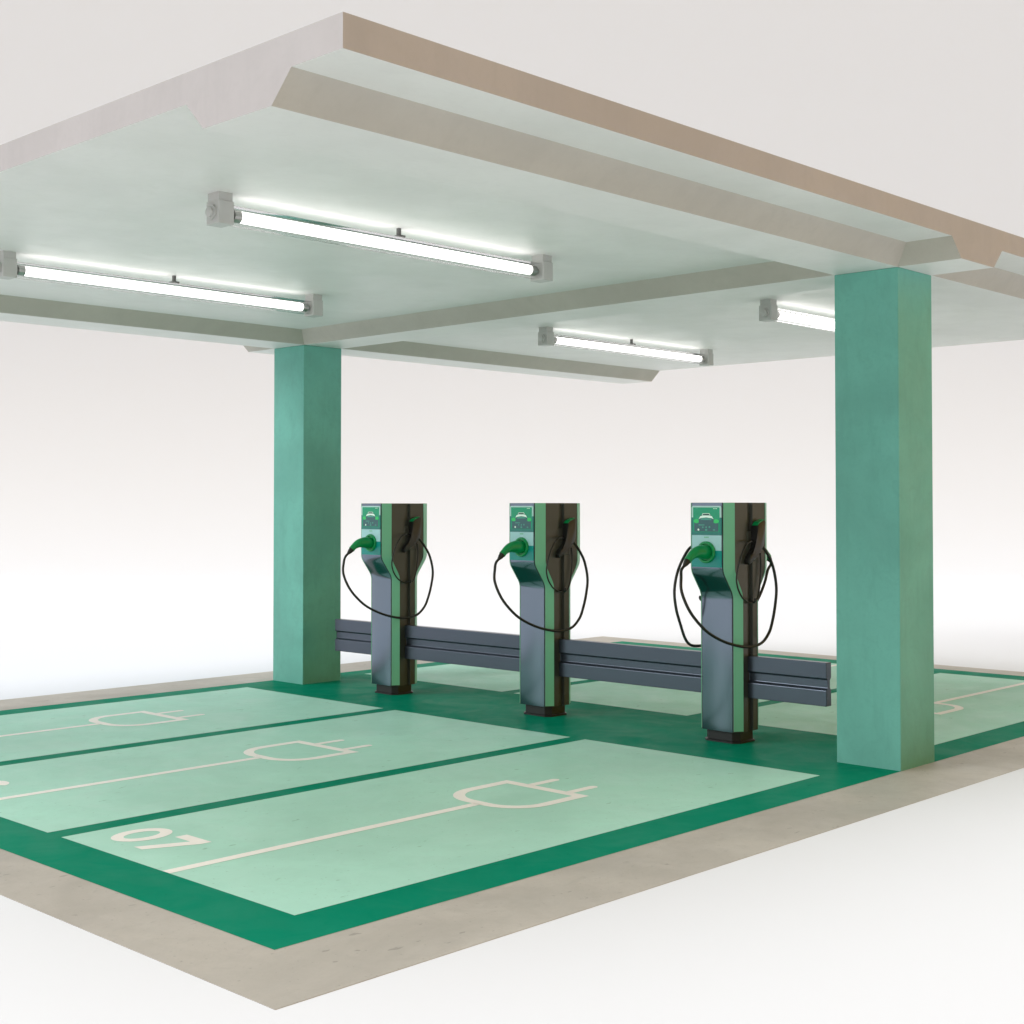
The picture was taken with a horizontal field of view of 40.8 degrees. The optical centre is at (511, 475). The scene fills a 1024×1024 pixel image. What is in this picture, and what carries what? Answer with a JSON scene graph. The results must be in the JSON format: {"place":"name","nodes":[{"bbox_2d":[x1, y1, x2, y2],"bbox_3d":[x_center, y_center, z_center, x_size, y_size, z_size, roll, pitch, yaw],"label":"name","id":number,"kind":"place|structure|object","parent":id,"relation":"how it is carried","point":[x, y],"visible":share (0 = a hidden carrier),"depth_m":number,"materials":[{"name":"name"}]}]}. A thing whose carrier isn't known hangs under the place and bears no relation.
{"place":"outdoors","nodes":[
{"label":"outdoors","id":0,"kind":"place"},
{"bbox_2d":[0,0,1023,574],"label":"backdrop","id":1,"kind":"structure","parent":0,"point":[126,454],"depth_m":48.80,"materials":[{"name":"white"}]},
{"bbox_2d":[0,636,1023,1009],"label":"pavement","id":2,"kind":"structure","parent":0,"point":[266,838],"depth_m":9.32,"materials":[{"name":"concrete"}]},
{"bbox_2d":[342,503,433,694],"bbox_3d":[-1.407,1.309,14.652,0.568,2.030,1.080,-1,-2,44],"label":"charging post","id":3,"kind":"object","parent":2,"relation":"on","point":[391,542],"visible":0.99,"depth_m":14.62,"materials":[{"name":"painted metal"},{"name":"green plastic"},{"name":"black rubber"}]},
{"bbox_2d":[0,12,1023,770],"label":"carport","id":4,"kind":"object","parent":2,"relation":"on","point":[644,228],"visible":0.94,"depth_m":10.49,"materials":[{"name":"concrete"}]},
{"bbox_2d":[0,250,322,317],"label":"tube light","id":5,"kind":"object","parent":4,"relation":"hanging from","point":[310,306],"visible":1,"depth_m":11.59,"materials":[{"name":"grey"}]},
{"bbox_2d":[205,191,552,282],"bbox_3d":[-0.802,-1.654,9.754,0.140,0.202,3.178,-1,-2,44],"label":"tube light","id":6,"kind":"object","parent":4,"relation":"hanging from","point":[220,212],"visible":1,"depth_m":9.52,"materials":[{"name":"grey"}]},
{"bbox_2d":[538,327,713,365],"bbox_3d":[1.410,-1.511,16.240,0.140,0.202,3.178,-1,-2,44],"label":"tube light","id":7,"kind":"object","parent":4,"relation":"hanging from","point":[547,336],"visible":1,"depth_m":16.08,"materials":[{"name":"grey"}]},
{"bbox_2d":[759,299,834,331],"bbox_3d":[3.483,-1.555,14.227,0.140,0.202,3.178,-1,-2,44],"label":"tube light","id":8,"kind":"object","parent":4,"relation":"hanging from","point":[769,310],"visible":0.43,"depth_m":13.39,"materials":[{"name":"grey"}]},
{"bbox_2d":[493,503,588,716],"bbox_3d":[0.180,1.275,13.133,0.568,2.030,1.080,-1,-2,44],"label":"charging post","id":9,"kind":"object","parent":2,"relation":"on","point":[542,548],"visible":1,"depth_m":13.10,"materials":[{"name":"painted metal"},{"name":"green plastic"},{"name":"black rubber"}]},
{"bbox_2d":[335,619,830,706],"bbox_3d":[0.302,1.736,13.300,6.257,0.353,0.080,-1,-2,44],"label":"guard rail","id":10,"kind":"object","parent":9,"relation":"attached to","point":[799,681],"visible":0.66,"depth_m":12.67,"materials":[{"name":"grey metal"}]},
{"bbox_2d":[673,503,777,743],"bbox_3d":[1.837,1.245,11.780,1.309,2.030,0.623,1,-1,-26],"label":"charging post","id":11,"kind":"object","parent":2,"relation":"on","point":[727,556],"visible":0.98,"depth_m":11.62,"materials":[{"name":"painted metal"},{"name":"green plastic"},{"name":"black rubber"}]},
{"bbox_2d":[0,575,1023,1023],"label":"ground","id":12,"kind":"structure","parent":0,"point":[910,913],"depth_m":6.86,"materials":[{"name":"white"}]}
]}

